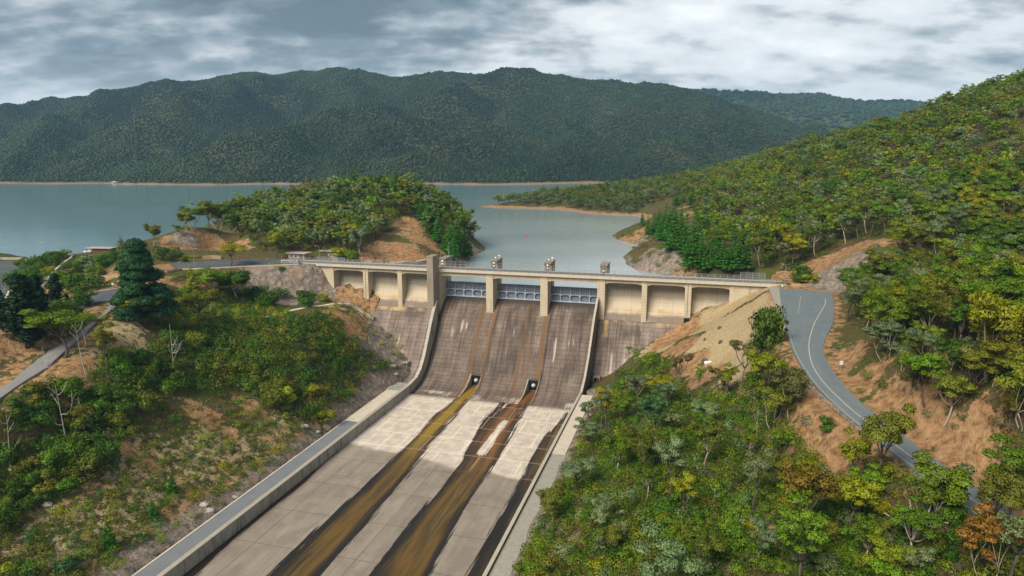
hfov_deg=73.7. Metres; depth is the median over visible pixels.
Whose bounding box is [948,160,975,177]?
gum tree
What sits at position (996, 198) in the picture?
gum tree
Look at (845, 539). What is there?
shrub
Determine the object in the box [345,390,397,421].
chute path
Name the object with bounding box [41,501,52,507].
boulder
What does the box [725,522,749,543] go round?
shrub
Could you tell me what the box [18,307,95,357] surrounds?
gum tree
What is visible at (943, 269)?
gum tree
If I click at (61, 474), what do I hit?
shrub
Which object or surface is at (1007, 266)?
gum tree
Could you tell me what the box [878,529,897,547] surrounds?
shrub
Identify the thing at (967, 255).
gum tree
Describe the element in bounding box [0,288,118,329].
road
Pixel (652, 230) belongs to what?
pine tree
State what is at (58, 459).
shrub
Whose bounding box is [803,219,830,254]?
gum tree
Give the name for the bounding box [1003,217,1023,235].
gum tree
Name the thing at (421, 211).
pine tree
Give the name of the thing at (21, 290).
cypress tree
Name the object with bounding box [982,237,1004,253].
gum tree
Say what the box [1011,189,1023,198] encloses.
gum tree
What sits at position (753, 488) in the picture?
shrub
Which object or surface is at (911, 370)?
gum tree
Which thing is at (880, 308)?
gum tree
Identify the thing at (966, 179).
gum tree
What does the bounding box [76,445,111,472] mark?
shrub
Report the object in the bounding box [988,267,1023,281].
gum tree
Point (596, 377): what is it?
doorway
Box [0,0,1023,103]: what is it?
sky
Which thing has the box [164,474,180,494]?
conifer tree
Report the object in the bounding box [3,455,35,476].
shrub
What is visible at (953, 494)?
gum tree
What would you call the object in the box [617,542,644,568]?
shrub
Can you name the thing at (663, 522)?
shrub
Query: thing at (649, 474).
gum tree
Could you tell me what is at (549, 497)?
gum tree
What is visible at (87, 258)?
shrub
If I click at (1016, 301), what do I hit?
gum tree
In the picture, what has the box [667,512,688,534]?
shrub
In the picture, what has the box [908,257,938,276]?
gum tree
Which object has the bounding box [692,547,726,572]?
shrub
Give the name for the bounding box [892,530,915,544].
shrub
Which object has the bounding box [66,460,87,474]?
shrub
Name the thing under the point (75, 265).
shrub
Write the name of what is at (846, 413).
road line
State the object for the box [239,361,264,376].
shrub
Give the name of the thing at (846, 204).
gum tree
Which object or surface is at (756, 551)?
shrub
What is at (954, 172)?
gum tree
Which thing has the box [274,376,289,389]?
shrub
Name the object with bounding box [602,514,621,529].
shrub
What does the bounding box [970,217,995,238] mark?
gum tree
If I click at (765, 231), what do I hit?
gum tree
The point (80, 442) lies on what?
shrub
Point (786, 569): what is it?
gum tree
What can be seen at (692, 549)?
shrub
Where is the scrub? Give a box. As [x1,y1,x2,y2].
[0,135,1023,575]
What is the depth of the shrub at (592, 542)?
130.33 m
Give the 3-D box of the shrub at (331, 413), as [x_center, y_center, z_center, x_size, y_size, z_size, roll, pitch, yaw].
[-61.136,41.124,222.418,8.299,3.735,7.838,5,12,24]
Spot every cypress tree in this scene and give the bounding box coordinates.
[0,269,47,348]
[0,286,10,330]
[27,272,49,310]
[45,271,64,305]
[64,292,71,308]
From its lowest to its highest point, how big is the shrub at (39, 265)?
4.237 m
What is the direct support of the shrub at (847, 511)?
on the ground at (970, 417)
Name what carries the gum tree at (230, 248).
on the ground at (970, 417)
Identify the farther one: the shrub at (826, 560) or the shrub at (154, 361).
the shrub at (154, 361)
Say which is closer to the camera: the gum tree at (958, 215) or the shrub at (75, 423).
the shrub at (75, 423)
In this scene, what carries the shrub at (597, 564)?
on the ground at (970, 417)
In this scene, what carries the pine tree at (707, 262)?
on the ground at (970, 417)
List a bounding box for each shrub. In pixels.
[0,427,16,443]
[0,438,25,457]
[0,441,20,464]
[0,493,14,507]
[0,501,13,523]
[0,504,20,530]
[1,269,42,286]
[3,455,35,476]
[3,475,27,499]
[3,485,27,494]
[5,396,27,418]
[7,454,43,473]
[8,401,40,418]
[10,468,45,489]
[12,255,41,269]
[16,380,52,397]
[16,437,37,452]
[17,407,56,427]
[17,558,37,575]
[18,474,41,494]
[19,492,43,509]
[20,265,38,272]
[24,381,50,402]
[26,464,59,483]
[27,270,48,282]
[27,470,45,484]
[28,431,59,447]
[28,442,44,455]
[28,478,61,496]
[30,374,54,389]
[34,253,62,265]
[34,262,46,271]
[34,447,60,469]
[36,398,56,413]
[37,399,70,414]
[38,468,56,484]
[39,265,55,272]
[42,250,64,259]
[42,412,61,426]
[42,437,66,453]
[43,451,70,466]
[45,270,68,285]
[45,306,62,328]
[46,296,83,312]
[46,476,77,494]
[49,376,88,398]
[51,427,79,441]
[52,554,80,575]
[53,456,78,471]
[54,464,81,480]
[55,403,81,421]
[55,437,84,462]
[59,249,71,257]
[59,259,84,271]
[59,272,106,291]
[60,413,88,432]
[61,430,93,445]
[65,438,87,453]
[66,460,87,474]
[68,255,87,264]
[69,288,98,304]
[70,403,96,418]
[71,445,96,463]
[74,474,95,489]
[75,254,106,267]
[75,450,101,478]
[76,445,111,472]
[80,410,100,432]
[80,436,106,451]
[83,395,112,412]
[84,264,106,274]
[84,376,106,391]
[84,383,118,401]
[88,274,105,283]
[91,399,112,415]
[92,253,115,267]
[97,439,120,458]
[98,347,127,365]
[100,428,126,444]
[101,410,130,428]
[103,389,126,404]
[104,248,122,259]
[105,356,136,375]
[105,400,129,413]
[105,408,134,422]
[110,396,135,412]
[114,423,141,439]
[121,384,140,397]
[127,348,157,365]
[127,368,159,385]
[132,391,162,411]
[135,362,158,375]
[136,346,157,357]
[142,402,163,414]
[144,355,160,371]
[152,245,183,258]
[152,357,171,373]
[156,378,182,392]
[157,329,184,345]
[163,358,184,371]
[165,371,182,384]
[168,361,182,375]
[180,257,187,261]
[182,330,208,348]
[204,337,227,350]
[207,361,225,375]
[220,359,243,374]
[238,364,256,375]
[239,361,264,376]
[245,284,269,297]
[254,289,280,305]
[256,381,278,396]
[259,394,278,407]
[261,385,286,405]
[262,371,281,381]
[269,286,289,296]
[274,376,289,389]
[279,386,296,404]
[295,289,316,298]
[298,297,315,307]
[298,391,315,406]
[299,382,320,396]
[313,407,336,422]
[316,292,330,300]
[331,246,346,255]
[344,249,359,258]
[531,534,553,550]
[550,534,569,557]
[553,541,579,560]
[566,563,581,575]
[579,507,596,520]
[579,518,598,535]
[582,551,604,569]
[587,536,608,552]
[587,559,605,575]
[591,522,607,540]
[591,531,606,553]
[596,565,615,575]
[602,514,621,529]
[605,544,624,560]
[609,519,631,539]
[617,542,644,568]
[621,513,642,529]
[626,564,641,575]
[628,557,643,574]
[640,503,656,522]
[644,539,663,558]
[651,493,678,516]
[652,484,668,498]
[654,478,673,495]
[654,509,677,527]
[654,511,670,526]
[656,528,677,544]
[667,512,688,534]
[667,522,688,544]
[672,491,685,504]
[674,536,687,548]
[674,569,695,575]
[683,515,708,532]
[686,503,713,519]
[687,542,698,557]
[689,486,715,503]
[692,473,708,485]
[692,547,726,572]
[693,482,711,496]
[694,493,718,514]
[694,555,714,575]
[702,567,723,575]
[703,524,722,536]
[710,546,735,563]
[714,514,736,536]
[717,495,737,506]
[719,503,746,520]
[723,531,752,554]
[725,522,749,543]
[729,491,747,503]
[733,493,751,508]
[733,551,755,572]
[736,501,752,518]
[742,517,760,536]
[745,338,770,355]
[747,544,767,568]
[748,304,788,347]
[748,482,775,501]
[749,537,779,555]
[751,552,777,573]
[758,478,781,492]
[758,486,783,503]
[770,437,792,449]
[772,517,792,530]
[775,493,801,513]
[778,541,807,562]
[780,534,807,552]
[789,263,814,274]
[789,272,805,281]
[790,562,813,575]
[792,553,812,570]
[797,273,820,282]
[798,444,819,455]
[798,546,823,567]
[801,450,818,459]
[812,552,844,575]
[815,497,845,518]
[815,539,837,554]
[819,415,835,431]
[823,519,840,540]
[824,526,851,544]
[827,544,852,565]
[831,498,853,518]
[833,556,860,575]
[835,505,867,525]
[839,543,859,555]
[840,522,861,545]
[842,553,866,570]
[849,499,880,519]
[852,565,878,575]
[854,550,874,568]
[868,498,892,514]
[875,516,894,532]
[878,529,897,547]
[880,462,898,482]
[886,504,909,529]
[891,522,916,539]
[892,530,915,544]
[893,533,917,546]
[898,478,915,498]
[903,555,939,575]
[913,503,933,516]
[915,529,950,555]
[915,544,939,572]
[930,503,963,525]
[933,542,962,562]
[942,528,962,545]
[953,505,971,523]
[959,534,993,553]
[962,513,996,529]
[975,544,993,565]
[981,542,1023,575]
[994,541,1022,549]
[1009,547,1023,575]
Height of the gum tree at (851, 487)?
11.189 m
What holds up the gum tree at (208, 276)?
on the ground at (970, 417)
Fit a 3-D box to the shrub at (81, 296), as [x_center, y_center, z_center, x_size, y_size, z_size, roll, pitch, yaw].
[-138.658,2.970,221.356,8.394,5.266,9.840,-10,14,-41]
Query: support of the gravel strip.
on the ground at (970, 417)
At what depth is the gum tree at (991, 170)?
256.49 m
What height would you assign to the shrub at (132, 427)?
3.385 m
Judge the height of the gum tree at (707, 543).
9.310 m
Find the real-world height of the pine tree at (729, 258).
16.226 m
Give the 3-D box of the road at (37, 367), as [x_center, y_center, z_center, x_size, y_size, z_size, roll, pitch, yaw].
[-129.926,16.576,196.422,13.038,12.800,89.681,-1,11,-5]
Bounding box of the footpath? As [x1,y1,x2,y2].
[234,303,373,323]
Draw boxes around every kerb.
[132,420,345,575]
[182,264,298,269]
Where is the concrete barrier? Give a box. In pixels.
[0,257,29,259]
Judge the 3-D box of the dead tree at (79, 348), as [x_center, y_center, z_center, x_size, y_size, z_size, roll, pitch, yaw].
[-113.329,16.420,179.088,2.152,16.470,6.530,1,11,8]
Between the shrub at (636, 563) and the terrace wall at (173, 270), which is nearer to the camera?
the shrub at (636, 563)
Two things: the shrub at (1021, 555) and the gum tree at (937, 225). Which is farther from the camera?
the gum tree at (937, 225)
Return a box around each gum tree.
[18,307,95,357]
[91,321,117,375]
[92,314,110,328]
[117,293,164,322]
[143,223,161,245]
[171,224,188,235]
[174,209,192,230]
[174,288,219,325]
[178,206,205,228]
[194,269,234,288]
[196,200,221,228]
[200,201,232,229]
[216,269,251,299]
[218,208,241,231]
[218,241,246,265]
[221,210,250,232]
[251,219,264,249]
[266,228,285,258]
[340,220,358,245]
[346,225,368,255]
[512,547,549,575]
[518,547,541,559]
[527,554,565,575]
[535,479,566,525]
[560,456,596,495]
[573,417,602,445]
[578,399,602,421]
[589,497,609,530]
[592,385,614,430]
[594,386,614,429]
[594,492,617,511]
[596,524,622,551]
[602,432,634,468]
[609,392,636,426]
[623,426,666,464]
[625,374,649,404]
[626,484,637,508]
[632,520,703,575]
[633,461,662,499]
[639,386,671,426]
[645,373,676,396]
[652,378,681,404]
[652,434,687,499]
[653,426,683,445]
[667,470,698,512]
[669,353,694,390]
[669,458,685,487]
[682,517,726,575]
[690,401,720,426]
[690,418,727,469]
[692,411,717,448]
[695,363,706,391]
[707,365,736,394]
[721,362,739,399]
[723,458,743,495]
[728,339,758,391]
[739,427,763,457]
[741,447,776,509]
[744,371,769,404]
[745,232,773,265]
[746,349,789,397]
[747,515,776,570]
[751,379,796,429]
[758,230,772,260]
[758,556,796,575]
[766,428,798,453]
[769,223,789,255]
[770,364,811,419]
[770,448,809,482]
[773,490,830,575]
[776,457,830,517]
[778,458,841,517]
[781,229,799,255]
[782,232,807,264]
[803,217,823,241]
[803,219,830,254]
[808,219,821,248]
[816,205,833,238]
[817,210,839,237]
[829,475,882,523]
[831,211,855,243]
[832,197,855,233]
[836,265,874,282]
[838,427,872,468]
[841,271,865,320]
[841,272,871,320]
[846,268,866,287]
[846,461,888,500]
[848,212,866,241]
[851,512,888,567]
[852,198,882,233]
[855,271,882,278]
[857,297,873,326]
[858,402,916,472]
[860,273,876,278]
[860,288,919,351]
[860,321,906,362]
[860,525,919,575]
[861,284,880,322]
[862,244,902,278]
[865,260,891,275]
[866,200,883,236]
[866,283,890,298]
[868,279,886,321]
[868,288,892,307]
[870,557,942,575]
[871,202,901,236]
[871,309,900,362]
[872,273,897,287]
[873,243,904,270]
[877,257,915,275]
[878,196,891,226]
[880,275,897,287]
[884,307,899,349]
[885,221,919,260]
[886,189,907,220]
[886,494,945,545]
[888,279,927,299]
[889,267,920,288]
[891,341,916,371]
[893,303,933,332]
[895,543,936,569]
[897,253,926,262]
[897,260,930,276]
[897,327,923,350]
[898,350,929,392]
[899,352,951,407]
[901,278,928,288]
[901,284,926,300]
[901,569,919,575]
[902,195,934,214]
[904,191,925,219]
[904,289,947,350]
[905,194,927,214]
[905,219,938,250]
[905,247,929,259]
[905,328,941,384]
[907,221,931,250]
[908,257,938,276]
[909,460,977,517]
[910,273,942,279]
[911,197,937,216]
[911,449,976,527]
[912,320,947,352]
[915,184,941,195]
[917,202,955,237]
[918,278,929,319]
[922,183,938,205]
[922,277,961,325]
[925,255,953,266]
[926,308,944,325]
[926,369,979,427]
[927,211,948,257]
[927,235,960,254]
[928,218,950,245]
[930,264,960,290]
[931,181,962,213]
[931,190,954,218]
[934,289,971,340]
[934,336,968,374]
[935,305,943,326]
[939,260,953,274]
[940,242,973,281]
[941,179,972,202]
[946,164,973,201]
[947,203,972,238]
[947,268,987,333]
[947,297,973,339]
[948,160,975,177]
[948,233,992,264]
[951,258,981,281]
[952,244,985,269]
[953,269,1023,341]
[955,183,975,202]
[955,218,986,235]
[955,500,1023,575]
[956,336,982,379]
[957,172,988,193]
[957,186,981,223]
[957,338,1005,398]
[958,234,1001,254]
[959,252,982,262]
[965,188,989,205]
[965,204,991,218]
[966,288,1023,382]
[967,162,987,175]
[967,297,1023,334]
[969,180,987,197]
[970,171,1001,204]
[970,179,986,192]
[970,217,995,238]
[971,253,1023,281]
[973,174,992,183]
[974,159,1000,171]
[974,271,1020,299]
[975,256,1023,277]
[975,461,1023,535]
[976,201,1000,220]
[977,330,1023,386]
[978,193,1020,224]
[980,189,1016,210]
[980,207,1016,223]
[980,432,1023,514]
[981,216,1023,241]
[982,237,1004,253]
[985,168,1007,177]
[985,174,1012,186]
[985,181,1011,208]
[987,229,1023,254]
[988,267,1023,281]
[990,156,1016,171]
[990,249,1017,261]
[991,351,1023,433]
[992,504,1023,575]
[994,233,1023,248]
[997,166,1013,171]
[998,385,1023,436]
[1000,167,1023,205]
[1000,367,1023,400]
[1001,443,1022,451]
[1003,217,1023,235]
[1004,250,1023,276]
[1006,435,1023,452]
[1007,269,1023,329]
[1008,164,1023,185]
[1008,197,1023,213]
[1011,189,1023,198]
[1014,154,1023,185]
[1015,211,1023,222]
[1016,160,1023,188]
[1017,237,1023,253]
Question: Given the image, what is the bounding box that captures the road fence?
[807,387,880,447]
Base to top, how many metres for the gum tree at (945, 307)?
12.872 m
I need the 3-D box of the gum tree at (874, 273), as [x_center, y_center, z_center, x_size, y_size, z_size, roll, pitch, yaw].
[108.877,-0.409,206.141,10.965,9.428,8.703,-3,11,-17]
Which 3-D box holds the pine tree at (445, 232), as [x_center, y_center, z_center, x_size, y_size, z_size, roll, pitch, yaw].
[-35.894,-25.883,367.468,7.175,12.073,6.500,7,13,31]
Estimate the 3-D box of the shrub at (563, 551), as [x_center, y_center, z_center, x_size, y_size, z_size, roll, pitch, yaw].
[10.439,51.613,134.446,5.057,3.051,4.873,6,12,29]
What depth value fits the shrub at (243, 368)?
216.45 m
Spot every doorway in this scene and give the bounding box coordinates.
[402,360,409,366]
[593,375,600,381]
[683,316,689,322]
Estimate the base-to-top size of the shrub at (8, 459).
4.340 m
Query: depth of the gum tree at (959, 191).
249.31 m
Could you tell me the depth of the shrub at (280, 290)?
287.13 m
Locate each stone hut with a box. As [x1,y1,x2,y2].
[287,251,311,259]
[320,249,338,260]
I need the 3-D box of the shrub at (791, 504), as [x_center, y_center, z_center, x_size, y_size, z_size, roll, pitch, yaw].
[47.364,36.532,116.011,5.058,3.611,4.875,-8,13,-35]
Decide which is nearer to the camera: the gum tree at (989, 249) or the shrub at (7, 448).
the shrub at (7, 448)
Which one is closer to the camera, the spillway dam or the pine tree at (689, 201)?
the spillway dam
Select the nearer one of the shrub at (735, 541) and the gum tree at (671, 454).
the shrub at (735, 541)
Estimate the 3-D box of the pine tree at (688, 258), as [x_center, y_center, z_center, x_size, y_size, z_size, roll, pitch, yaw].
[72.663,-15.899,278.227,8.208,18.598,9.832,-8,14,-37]
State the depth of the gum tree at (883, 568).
85.37 m
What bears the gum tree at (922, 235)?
on the ground at (970, 417)
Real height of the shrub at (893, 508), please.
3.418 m
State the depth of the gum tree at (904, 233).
223.32 m
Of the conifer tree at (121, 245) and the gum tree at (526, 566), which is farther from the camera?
the conifer tree at (121, 245)
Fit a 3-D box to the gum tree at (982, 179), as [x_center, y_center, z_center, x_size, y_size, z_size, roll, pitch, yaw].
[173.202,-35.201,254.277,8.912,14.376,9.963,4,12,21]
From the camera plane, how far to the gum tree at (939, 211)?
228.36 m
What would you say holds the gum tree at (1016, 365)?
on the ground at (970, 417)
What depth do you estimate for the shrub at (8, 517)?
142.35 m
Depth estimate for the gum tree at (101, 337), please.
183.34 m
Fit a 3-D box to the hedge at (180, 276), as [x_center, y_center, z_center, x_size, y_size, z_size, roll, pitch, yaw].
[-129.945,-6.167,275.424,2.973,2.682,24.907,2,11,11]
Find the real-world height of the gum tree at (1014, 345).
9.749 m
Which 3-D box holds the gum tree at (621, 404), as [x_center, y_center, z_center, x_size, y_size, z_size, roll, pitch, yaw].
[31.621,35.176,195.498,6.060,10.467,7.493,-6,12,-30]
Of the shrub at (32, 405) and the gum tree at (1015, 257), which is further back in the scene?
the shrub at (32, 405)
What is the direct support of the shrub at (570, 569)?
on the ground at (970, 417)
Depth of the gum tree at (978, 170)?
265.83 m
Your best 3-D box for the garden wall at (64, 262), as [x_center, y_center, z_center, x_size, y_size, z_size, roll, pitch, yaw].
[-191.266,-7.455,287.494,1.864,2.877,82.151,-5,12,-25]
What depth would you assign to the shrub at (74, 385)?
171.47 m
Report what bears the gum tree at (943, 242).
on the ground at (970, 417)
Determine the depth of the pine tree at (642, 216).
475.49 m
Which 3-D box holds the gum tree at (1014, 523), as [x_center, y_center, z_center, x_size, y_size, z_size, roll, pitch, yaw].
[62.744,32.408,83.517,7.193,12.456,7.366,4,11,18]
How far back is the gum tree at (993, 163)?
271.68 m
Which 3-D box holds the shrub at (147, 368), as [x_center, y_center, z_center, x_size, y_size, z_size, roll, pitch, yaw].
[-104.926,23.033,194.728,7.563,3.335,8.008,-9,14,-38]
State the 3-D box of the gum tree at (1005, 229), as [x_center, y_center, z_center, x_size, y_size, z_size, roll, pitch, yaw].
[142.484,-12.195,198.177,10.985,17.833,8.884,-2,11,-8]
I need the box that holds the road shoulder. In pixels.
[768,287,784,330]
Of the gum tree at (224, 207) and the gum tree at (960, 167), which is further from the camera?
the gum tree at (224, 207)
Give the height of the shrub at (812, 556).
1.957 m
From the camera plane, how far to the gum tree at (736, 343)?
175.16 m
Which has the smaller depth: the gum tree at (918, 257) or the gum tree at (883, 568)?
the gum tree at (883, 568)
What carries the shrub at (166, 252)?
on the ground at (970, 417)
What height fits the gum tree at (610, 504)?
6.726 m
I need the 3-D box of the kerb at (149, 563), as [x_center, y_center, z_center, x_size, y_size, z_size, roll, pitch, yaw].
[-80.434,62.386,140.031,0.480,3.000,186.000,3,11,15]
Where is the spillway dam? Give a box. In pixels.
[288,254,786,408]
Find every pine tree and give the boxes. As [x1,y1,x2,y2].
[415,197,424,219]
[418,200,433,228]
[427,207,437,233]
[431,211,443,240]
[440,229,447,248]
[442,218,463,255]
[449,234,460,259]
[454,215,468,252]
[461,234,473,256]
[638,210,645,224]
[643,215,649,233]
[645,213,659,235]
[654,212,664,240]
[658,203,670,225]
[660,213,680,250]
[661,207,673,238]
[669,201,679,223]
[670,210,685,246]
[671,189,681,206]
[676,204,684,227]
[676,214,690,252]
[679,226,699,271]
[682,212,703,255]
[686,184,697,207]
[693,235,707,263]
[697,232,718,272]
[706,237,721,267]
[711,224,724,248]
[715,237,728,267]
[721,234,741,273]
[725,232,751,270]
[740,230,754,270]
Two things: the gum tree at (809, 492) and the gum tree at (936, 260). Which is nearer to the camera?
the gum tree at (809, 492)
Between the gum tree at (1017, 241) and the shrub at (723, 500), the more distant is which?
the gum tree at (1017, 241)
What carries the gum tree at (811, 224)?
on the ground at (970, 417)
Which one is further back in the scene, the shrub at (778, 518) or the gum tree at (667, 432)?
the gum tree at (667, 432)
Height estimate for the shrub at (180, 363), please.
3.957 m
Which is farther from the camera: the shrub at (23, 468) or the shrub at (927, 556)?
the shrub at (23, 468)
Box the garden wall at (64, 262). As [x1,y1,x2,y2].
[41,255,72,287]
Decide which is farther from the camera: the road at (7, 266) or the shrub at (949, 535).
the road at (7, 266)
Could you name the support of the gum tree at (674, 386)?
on the ground at (970, 417)
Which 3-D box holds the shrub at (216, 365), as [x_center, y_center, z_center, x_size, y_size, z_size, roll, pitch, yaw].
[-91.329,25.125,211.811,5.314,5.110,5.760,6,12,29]
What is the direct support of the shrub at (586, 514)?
on the ground at (970, 417)
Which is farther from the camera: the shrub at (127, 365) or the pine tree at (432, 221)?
the pine tree at (432, 221)
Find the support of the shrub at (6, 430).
on the ground at (970, 417)
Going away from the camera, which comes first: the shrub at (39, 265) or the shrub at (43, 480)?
the shrub at (43, 480)
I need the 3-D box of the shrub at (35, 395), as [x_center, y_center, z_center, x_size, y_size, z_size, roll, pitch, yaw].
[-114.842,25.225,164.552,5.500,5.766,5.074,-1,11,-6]
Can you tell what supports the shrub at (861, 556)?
on the ground at (970, 417)
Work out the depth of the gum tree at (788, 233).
282.77 m
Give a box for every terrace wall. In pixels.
[101,274,119,277]
[165,268,181,272]
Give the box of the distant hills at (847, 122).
[705,91,917,133]
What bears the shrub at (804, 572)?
on the ground at (970, 417)
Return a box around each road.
[0,260,40,296]
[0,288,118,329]
[0,302,114,400]
[135,421,356,575]
[170,258,301,268]
[779,288,1023,549]
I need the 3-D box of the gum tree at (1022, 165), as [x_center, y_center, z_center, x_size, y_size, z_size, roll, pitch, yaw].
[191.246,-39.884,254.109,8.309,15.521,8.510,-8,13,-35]
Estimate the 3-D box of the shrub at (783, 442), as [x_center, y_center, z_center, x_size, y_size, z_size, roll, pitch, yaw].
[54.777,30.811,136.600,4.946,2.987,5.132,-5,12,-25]
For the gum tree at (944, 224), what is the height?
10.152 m
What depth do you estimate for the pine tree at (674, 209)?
446.39 m
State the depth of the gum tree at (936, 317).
140.78 m
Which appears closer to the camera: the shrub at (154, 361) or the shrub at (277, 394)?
the shrub at (154, 361)
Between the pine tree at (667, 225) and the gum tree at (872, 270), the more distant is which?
the pine tree at (667, 225)
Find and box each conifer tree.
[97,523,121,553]
[107,237,181,320]
[115,236,125,251]
[147,500,162,519]
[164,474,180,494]
[185,268,204,293]
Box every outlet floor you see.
[459,385,476,398]
[519,391,535,404]
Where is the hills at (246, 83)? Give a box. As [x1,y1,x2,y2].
[0,67,826,184]
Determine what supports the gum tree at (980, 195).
on the ground at (970, 417)
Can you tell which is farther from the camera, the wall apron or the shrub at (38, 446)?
the wall apron
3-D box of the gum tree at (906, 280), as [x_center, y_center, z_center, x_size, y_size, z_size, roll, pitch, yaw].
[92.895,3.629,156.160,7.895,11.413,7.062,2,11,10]
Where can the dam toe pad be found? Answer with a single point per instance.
(398, 386)
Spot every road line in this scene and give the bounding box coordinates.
[790,336,976,513]
[808,299,989,511]
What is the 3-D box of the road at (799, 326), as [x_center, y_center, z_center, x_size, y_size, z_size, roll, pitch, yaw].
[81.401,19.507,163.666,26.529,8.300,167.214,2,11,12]
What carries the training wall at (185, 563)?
on the chute floor at (417, 485)
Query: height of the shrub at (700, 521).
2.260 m
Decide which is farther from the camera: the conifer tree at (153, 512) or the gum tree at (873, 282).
the gum tree at (873, 282)
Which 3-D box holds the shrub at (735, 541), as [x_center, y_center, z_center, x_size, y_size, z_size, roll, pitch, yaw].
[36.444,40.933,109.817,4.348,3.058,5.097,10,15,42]
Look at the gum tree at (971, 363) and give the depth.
112.45 m
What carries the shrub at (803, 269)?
on the ground at (970, 417)
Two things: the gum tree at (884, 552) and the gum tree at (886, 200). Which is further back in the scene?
the gum tree at (886, 200)
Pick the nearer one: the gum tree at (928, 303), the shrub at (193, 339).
the gum tree at (928, 303)
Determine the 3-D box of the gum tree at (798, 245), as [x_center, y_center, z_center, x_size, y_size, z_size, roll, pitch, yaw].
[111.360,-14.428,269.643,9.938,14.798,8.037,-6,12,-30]
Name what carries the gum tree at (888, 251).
on the ground at (970, 417)
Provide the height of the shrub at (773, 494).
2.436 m
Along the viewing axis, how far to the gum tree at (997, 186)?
237.14 m
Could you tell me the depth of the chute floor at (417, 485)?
181.17 m
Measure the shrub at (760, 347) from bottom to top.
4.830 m
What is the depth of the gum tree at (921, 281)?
158.38 m
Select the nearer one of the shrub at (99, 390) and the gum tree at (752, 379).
the gum tree at (752, 379)
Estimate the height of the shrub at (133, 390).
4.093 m
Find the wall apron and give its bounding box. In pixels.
[552,395,592,454]
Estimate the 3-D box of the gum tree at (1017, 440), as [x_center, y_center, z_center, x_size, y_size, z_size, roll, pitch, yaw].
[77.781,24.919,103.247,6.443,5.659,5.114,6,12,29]
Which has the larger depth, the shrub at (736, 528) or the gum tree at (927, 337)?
the gum tree at (927, 337)
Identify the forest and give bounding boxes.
[0,66,831,182]
[205,69,1023,575]
[686,87,936,132]
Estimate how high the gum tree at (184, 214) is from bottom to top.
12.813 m
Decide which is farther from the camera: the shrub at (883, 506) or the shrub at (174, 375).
the shrub at (174, 375)
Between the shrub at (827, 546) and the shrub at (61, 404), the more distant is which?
the shrub at (61, 404)
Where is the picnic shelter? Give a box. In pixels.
[86,247,116,253]
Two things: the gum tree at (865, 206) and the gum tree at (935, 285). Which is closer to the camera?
the gum tree at (935, 285)
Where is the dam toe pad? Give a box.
[386,382,407,390]
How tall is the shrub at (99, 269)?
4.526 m
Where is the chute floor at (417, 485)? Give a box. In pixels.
[183,394,569,575]
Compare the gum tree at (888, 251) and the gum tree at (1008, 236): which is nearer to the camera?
the gum tree at (1008, 236)
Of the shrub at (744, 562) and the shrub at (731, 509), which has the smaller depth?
the shrub at (744, 562)
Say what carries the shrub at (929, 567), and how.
on the ground at (970, 417)
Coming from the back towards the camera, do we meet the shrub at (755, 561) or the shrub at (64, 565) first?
the shrub at (64, 565)
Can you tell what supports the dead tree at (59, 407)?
on the ground at (970, 417)
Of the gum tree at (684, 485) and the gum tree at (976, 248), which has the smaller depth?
the gum tree at (684, 485)
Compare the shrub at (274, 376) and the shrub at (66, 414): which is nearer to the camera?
the shrub at (66, 414)
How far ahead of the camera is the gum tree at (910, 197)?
245.40 m
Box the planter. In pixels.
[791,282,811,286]
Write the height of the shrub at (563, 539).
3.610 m
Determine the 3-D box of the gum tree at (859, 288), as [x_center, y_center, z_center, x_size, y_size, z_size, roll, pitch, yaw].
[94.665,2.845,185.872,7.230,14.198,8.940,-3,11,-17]
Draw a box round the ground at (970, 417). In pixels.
[0,97,1023,575]
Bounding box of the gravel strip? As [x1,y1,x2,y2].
[489,454,565,575]
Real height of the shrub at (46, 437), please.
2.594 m
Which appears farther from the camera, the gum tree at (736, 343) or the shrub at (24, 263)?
the shrub at (24, 263)
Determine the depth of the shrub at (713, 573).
104.38 m
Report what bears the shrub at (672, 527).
on the ground at (970, 417)
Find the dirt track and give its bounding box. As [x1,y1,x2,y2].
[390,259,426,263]
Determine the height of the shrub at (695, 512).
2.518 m
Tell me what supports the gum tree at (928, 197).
on the ground at (970, 417)
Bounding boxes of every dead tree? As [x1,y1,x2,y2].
[1,413,19,467]
[41,349,52,384]
[48,383,74,435]
[70,320,85,376]
[167,324,181,360]
[885,500,947,539]
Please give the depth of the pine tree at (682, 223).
332.60 m
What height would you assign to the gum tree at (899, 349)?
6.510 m
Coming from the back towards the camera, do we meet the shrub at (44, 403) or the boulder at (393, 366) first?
the boulder at (393, 366)
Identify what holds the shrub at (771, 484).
on the ground at (970, 417)
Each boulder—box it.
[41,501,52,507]
[199,502,208,506]
[205,507,214,513]
[388,364,396,368]
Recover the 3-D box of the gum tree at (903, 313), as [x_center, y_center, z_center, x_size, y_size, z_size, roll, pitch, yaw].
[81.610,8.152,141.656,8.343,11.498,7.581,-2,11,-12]
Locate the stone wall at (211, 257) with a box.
[202,255,221,258]
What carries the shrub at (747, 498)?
on the ground at (970, 417)
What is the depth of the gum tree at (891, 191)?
272.72 m
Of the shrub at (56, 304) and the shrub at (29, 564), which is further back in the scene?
the shrub at (56, 304)
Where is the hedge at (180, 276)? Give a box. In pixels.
[169,266,210,280]
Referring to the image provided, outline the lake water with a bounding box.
[0,183,662,287]
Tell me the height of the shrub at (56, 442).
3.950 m
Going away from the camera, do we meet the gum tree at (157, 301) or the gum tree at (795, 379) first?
the gum tree at (795, 379)
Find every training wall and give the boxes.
[157,300,437,575]
[482,297,598,575]

